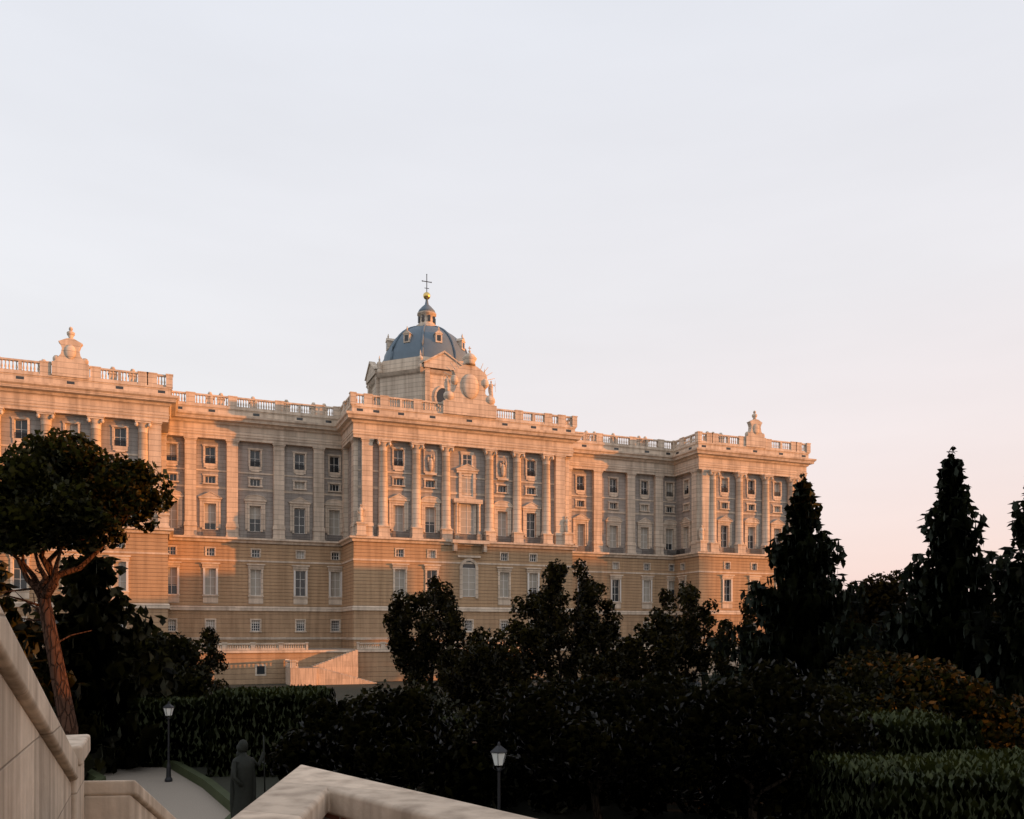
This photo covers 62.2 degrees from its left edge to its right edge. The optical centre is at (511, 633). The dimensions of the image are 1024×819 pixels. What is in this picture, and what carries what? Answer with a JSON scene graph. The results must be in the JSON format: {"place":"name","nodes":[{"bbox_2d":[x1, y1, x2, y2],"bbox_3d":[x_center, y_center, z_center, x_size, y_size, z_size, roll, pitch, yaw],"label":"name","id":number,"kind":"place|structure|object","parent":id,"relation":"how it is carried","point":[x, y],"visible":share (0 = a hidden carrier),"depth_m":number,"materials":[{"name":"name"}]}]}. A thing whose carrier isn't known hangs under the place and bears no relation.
{"place":"outdoors","nodes":[
{"label":"outdoors","id":0,"kind":"place"},
{"bbox_2d":[104,767,229,818],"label":"gravel path","id":1,"kind":"structure","parent":0,"point":[179,796],"depth_m":42.55,"materials":[{"name":"beige gravel"}]},
{"bbox_2d":[84,759,230,818],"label":"grass border","id":2,"kind":"object","parent":1,"relation":"on","point":[216,791],"visible":0.34,"depth_m":44.77,"materials":[{"name":"green plant"}]},
{"bbox_2d":[163,701,174,781],"bbox_3d":[-18.600,5.820,46.000,0.620,4.360,0.537,0,0,-22],"label":"street lamp","id":3,"kind":"object","parent":1,"relation":"on","point":[168,778],"visible":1,"depth_m":45.95,"materials":[{"name":"black metal"}]},
{"bbox_2d":[163,708,173,715],"bbox_3d":[-18.600,4.210,46.000,0.540,0.420,0.468,0,0,-22],"label":"lamp glass","id":4,"kind":"object","parent":3,"relation":"attached to","point":[169,710],"visible":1,"depth_m":45.85,"materials":[{"name":"white glass"}]},
{"bbox_2d":[230,735,265,817],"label":"statue king bronze","id":5,"kind":"object","parent":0,"point":[243,786],"visible":0.91,"depth_m":29.74,"materials":[{"name":"metal"}]},
{"bbox_2d":[44,644,644,665],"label":"wall coping","id":6,"kind":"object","parent":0,"point":[360,646],"depth_m":136.01,"materials":[{"name":"stone"}]},
{"bbox_2d":[1,410,787,554],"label":"palace wall","id":7,"kind":"structure","parent":0,"point":[243,447],"depth_m":157.00,"materials":[{"name":"beige stone"}]},
{"bbox_2d":[337,716,492,728],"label":"hedge fronds","id":8,"kind":"object","parent":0,"point":[455,719],"visible":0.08,"depth_m":52.98,"materials":[{"name":"green plant"}]},
{"bbox_2d":[66,424,778,627],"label":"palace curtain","id":9,"kind":"object","parent":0,"point":[466,520],"visible":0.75,"depth_m":157.50,"materials":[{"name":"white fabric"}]},
{"bbox_2d":[423,292,429,299],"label":"ball","id":10,"kind":"object","parent":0,"point":[426,295],"visible":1,"depth_m":181.72,"materials":[{"name":"gold metal"}]},
{"bbox_2d":[84,675,781,818],"bbox_3d":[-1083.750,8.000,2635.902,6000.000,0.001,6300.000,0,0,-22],"label":"ground","id":11,"kind":"structure","parent":0,"point":[611,811],"depth_m":39.59,"materials":[{"name":"soil"}]},
{"bbox_2d":[0,560,121,776],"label":"shrub","id":12,"kind":"object","parent":11,"relation":"on","point":[27,633],"visible":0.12,"depth_m":47.35,"materials":[{"name":"green plant"}]},
{"bbox_2d":[0,427,177,734],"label":"pine tree","id":13,"kind":"object","parent":11,"relation":"on","point":[59,487],"depth_m":38.98,"materials":[{"name":"green plant"}]},
{"bbox_2d":[20,545,181,773],"bbox_3d":[-26.737,1.499,53.516,15.666,15.747,15.456,0,0,-22],"label":"cedar tree","id":14,"kind":"object","parent":11,"relation":"on","point":[96,655],"depth_m":51.54,"materials":[{"name":"green plant"}]},
{"bbox_2d":[85,695,211,767],"bbox_3d":[-21.571,6.046,52.019,9.036,4.454,5.669,0,0,-22],"label":"long hedge","id":15,"kind":"object","parent":11,"relation":"on","point":[179,744],"depth_m":50.93,"materials":[{"name":"green plant"}]},
{"bbox_2d":[103,695,207,708],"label":"hedge fronds","id":16,"kind":"object","parent":15,"relation":"attached to","point":[173,699],"visible":0.46,"depth_m":51.62,"materials":[{"name":"green plant"}]},
{"bbox_2d":[124,619,223,698],"bbox_3d":[-26.459,3.620,61.778,10.379,9.380,11.065,0,0,-22],"label":"holly tree","id":17,"kind":"object","parent":11,"relation":"on","point":[193,676],"visible":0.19,"depth_m":61.10,"materials":[{"name":"green plant"}]},
{"bbox_2d":[172,626,229,693],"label":"magnolia tree","id":18,"kind":"object","parent":11,"relation":"on","point":[213,654],"depth_m":99.90,"materials":[{"name":"green plant"}]},
{"bbox_2d":[0,606,535,818],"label":"stone balustrade","id":19,"kind":"object","parent":11,"relation":"on","point":[43,756],"visible":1,"depth_m":6.15,"materials":[{"name":"stone"}]},
{"bbox_2d":[323,813,344,818],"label":"brick stair","id":20,"kind":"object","parent":19,"relation":"on","point":[329,816],"depth_m":6.47,"materials":[{"name":"brown brick"}]},
{"bbox_2d":[203,685,335,776],"bbox_3d":[-14.071,5.703,50.020,7.913,5.212,7.282,0,0,-22],"label":"hedge","id":21,"kind":"object","parent":11,"relation":"on","point":[223,738],"depth_m":47.50,"materials":[{"name":"green plant"}]},
{"bbox_2d":[211,684,332,701],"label":"hedge fronds","id":22,"kind":"object","parent":21,"relation":"attached to","point":[309,689],"visible":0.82,"depth_m":48.68,"materials":[{"name":"green plant"}]},
{"bbox_2d":[272,719,322,768],"bbox_3d":[-8.851,6.431,44.064,7.272,4.855,6.686,0,0,-22],"label":"shrub","id":23,"kind":"object","parent":11,"relation":"on","point":[274,744],"depth_m":42.90,"materials":[{"name":"green plant"}]},
{"bbox_2d":[262,685,470,789],"bbox_3d":[-5.677,5.050,32.739,7.516,6.370,8.410,0,0,-22],"label":"bush","id":24,"kind":"object","parent":11,"relation":"on","point":[397,740],"visible":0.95,"depth_m":31.01,"materials":[{"name":"green plant"}]},
{"bbox_2d":[333,679,464,722],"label":"shrub","id":25,"kind":"object","parent":11,"relation":"on","point":[433,696],"visible":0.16,"depth_m":67.71,"materials":[{"name":"green plant"}]},
{"bbox_2d":[0,330,816,639],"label":"facade","id":26,"kind":"structure","parent":11,"relation":"on","point":[50,390],"depth_m":156.58,"materials":[{"name":"beige stone"}]},
{"bbox_2d":[5,607,764,648],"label":"base wall","id":27,"kind":"structure","parent":26,"relation":"attached to","point":[354,623],"depth_m":153.66,"materials":[{"name":"beige stone"}]},
{"bbox_2d":[0,532,774,610],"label":"wall","id":28,"kind":"structure","parent":26,"relation":"attached to","point":[367,583],"depth_m":154.79,"materials":[{"name":"beige stone"}]},
{"bbox_2d":[13,419,778,630],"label":"windows","id":29,"kind":"structure","parent":26,"relation":"attached to","point":[336,556],"depth_m":157.26,"materials":[{"name":"glass"}]},
{"bbox_2d":[0,310,804,545],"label":"stone trim","id":30,"kind":"structure","parent":26,"relation":"attached to","point":[470,386],"depth_m":156.86,"materials":[{"name":"stone"}]},
{"bbox_2d":[14,274,805,630],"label":"windows","id":31,"kind":"structure","parent":26,"relation":"attached to","point":[298,519],"depth_m":157.21,"materials":[{"name":"black glass"}]},
{"bbox_2d":[62,562,776,601],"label":"palace shutter","id":32,"kind":"object","parent":26,"relation":"attached to","point":[341,584],"visible":0.48,"depth_m":156.27,"materials":[{"name":"wood"}]},
{"bbox_2d":[383,299,466,361],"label":"dome roof","id":33,"kind":"structure","parent":26,"relation":"attached to","point":[423,340],"depth_m":175.09,"materials":[{"name":"blue metal"}]},
{"bbox_2d":[382,575,471,695],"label":"magnolia tree","id":34,"kind":"object","parent":11,"relation":"on","point":[397,619],"depth_m":90.08,"materials":[{"name":"green plant"}]},
{"bbox_2d":[193,641,737,675],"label":"palace terrace trim","id":35,"kind":"structure","parent":11,"relation":"on","point":[279,649],"depth_m":135.70,"materials":[{"name":"beige stone"}]},
{"bbox_2d":[34,649,731,684],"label":"terrace wall","id":36,"kind":"structure","parent":35,"relation":"attached to","point":[376,666],"depth_m":136.35,"materials":[{"name":"stone"}]},
{"bbox_2d":[257,666,264,673],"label":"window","id":37,"kind":"structure","parent":36,"relation":"in","point":[260,669],"depth_m":134.94,"materials":[{"name":"black glass"}]},
{"bbox_2d":[286,650,738,685],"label":"wall","id":38,"kind":"structure","parent":36,"relation":"on","point":[341,669],"depth_m":134.54,"materials":[{"name":"beige stone"}]},
{"bbox_2d":[308,646,737,649],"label":"palace terrace gravel","id":39,"kind":"structure","parent":35,"relation":"on","point":[339,648],"depth_m":141.54,"materials":[{"name":"beige gravel"}]},
{"bbox_2d":[433,626,507,716],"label":"magnolia tree","id":40,"kind":"object","parent":11,"relation":"on","point":[445,678],"depth_m":72.82,"materials":[{"name":"green plant"}]},
{"bbox_2d":[454,701,500,743],"bbox_3d":[-0.316,6.252,46.525,8.040,5.652,8.781,0,0,-22],"label":"shrub","id":41,"kind":"object","parent":11,"relation":"on","point":[461,712],"visible":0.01,"depth_m":47.86,"materials":[{"name":"green plant"}]},
{"bbox_2d":[490,742,507,809],"bbox_3d":[-0.430,5.770,28.000,0.620,4.460,0.537,0,0,-22],"label":"street lamp","id":42,"kind":"object","parent":11,"relation":"on","point":[498,748],"visible":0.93,"depth_m":27.95,"materials":[{"name":"black metal"}]},
{"bbox_2d":[492,753,505,765],"bbox_3d":[-0.430,4.110,28.000,0.540,0.420,0.468,0,0,-22],"label":"lamp glass","id":43,"kind":"object","parent":42,"relation":"attached to","point":[499,759],"visible":0.85,"depth_m":27.84,"materials":[{"name":"white glass"}]},
{"bbox_2d":[454,618,549,712],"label":"magnolia tree","id":44,"kind":"object","parent":11,"relation":"on","point":[479,649],"depth_m":70.27,"materials":[{"name":"green plant"}]},
{"bbox_2d":[509,557,622,686],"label":"magnolia tree","id":45,"kind":"object","parent":11,"relation":"on","point":[553,591],"depth_m":84.07,"materials":[{"name":"green plant"}]},
{"bbox_2d":[554,663,640,685],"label":"shrub","id":46,"kind":"object","parent":11,"relation":"on","point":[583,674],"visible":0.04,"depth_m":109.55,"materials":[{"name":"green plant"}]},
{"bbox_2d":[461,665,741,818],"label":"magnolia tree","id":47,"kind":"object","parent":11,"relation":"on","point":[589,727],"depth_m":31.34,"materials":[{"name":"green plant"}]},
{"bbox_2d":[577,620,686,690],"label":"magnolia tree","id":48,"kind":"object","parent":11,"relation":"on","point":[627,654],"depth_m":74.75,"materials":[{"name":"green plant"}]},
{"bbox_2d":[644,581,720,693],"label":"magnolia tree","id":49,"kind":"object","parent":11,"relation":"on","point":[668,624],"depth_m":83.43,"materials":[{"name":"green plant"}]},
{"bbox_2d":[707,600,768,679],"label":"magnolia tree","id":50,"kind":"object","parent":11,"relation":"on","point":[725,625],"depth_m":98.07,"materials":[{"name":"green plant"}]},
{"bbox_2d":[662,657,891,818],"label":"magnolia tree","id":51,"kind":"object","parent":11,"relation":"on","point":[754,721],"depth_m":30.68,"materials":[{"name":"green plant"}]},
{"bbox_2d":[682,473,896,693],"bbox_3d":[20.575,-1.210,62.013,19.026,21.257,19.631,0,0,-22],"label":"spruce tree","id":52,"kind":"object","parent":11,"relation":"on","point":[800,610],"depth_m":60.39,"materials":[{"name":"green plant"}]},
{"bbox_2d":[839,569,910,661],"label":"plane tree","id":53,"kind":"object","parent":11,"relation":"on","point":[881,594],"visible":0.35,"depth_m":93.54,"materials":[{"name":"green plant"}]},
{"bbox_2d":[805,710,985,794],"bbox_3d":[15.104,5.713,34.005,6.755,5.135,6.484,0,0,-22],"label":"hedge","id":54,"kind":"object","parent":11,"relation":"on","point":[946,738],"depth_m":31.74,"materials":[{"name":"green plant"}]},
{"bbox_2d":[838,707,981,736],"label":"hedge fronds","id":55,"kind":"object","parent":54,"relation":"attached to","point":[888,716],"visible":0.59,"depth_m":32.82,"materials":[{"name":"green plant"}]},
{"bbox_2d":[805,748,1023,818],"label":"hedge","id":56,"kind":"object","parent":11,"relation":"on","point":[914,806],"depth_m":19.70,"materials":[{"name":"green plant"}]},
{"bbox_2d":[813,745,1023,793],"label":"hedge fronds","id":57,"kind":"object","parent":56,"relation":"attached to","point":[1004,762],"visible":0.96,"depth_m":20.65,"materials":[{"name":"green plant"}]},
{"bbox_2d":[818,646,1023,750],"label":"shrub","id":58,"kind":"object","parent":11,"relation":"on","point":[929,685],"depth_m":37.27,"materials":[{"name":"green plant"}]},
{"bbox_2d":[857,445,1023,745],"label":"spruce tree","id":59,"kind":"object","parent":11,"relation":"on","point":[929,615],"depth_m":54.09,"materials":[{"name":"green plant"}]},
{"bbox_2d":[954,487,1023,751],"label":"spruce tree","id":60,"kind":"object","parent":11,"relation":"on","point":[1008,650],"visible":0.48,"depth_m":49.71,"materials":[{"name":"green plant"}]},
{"bbox_2d":[991,598,999,616],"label":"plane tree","id":61,"kind":"object","parent":11,"relation":"on","point":[994,614],"visible":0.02,"depth_m":102.78,"materials":[{"name":"green plant"}]},
{"bbox_2d":[0,0,1023,598],"label":"sky","id":62,"kind":"structure","parent":0,"point":[668,220],"materials":[{"name":"white"}]}
]}

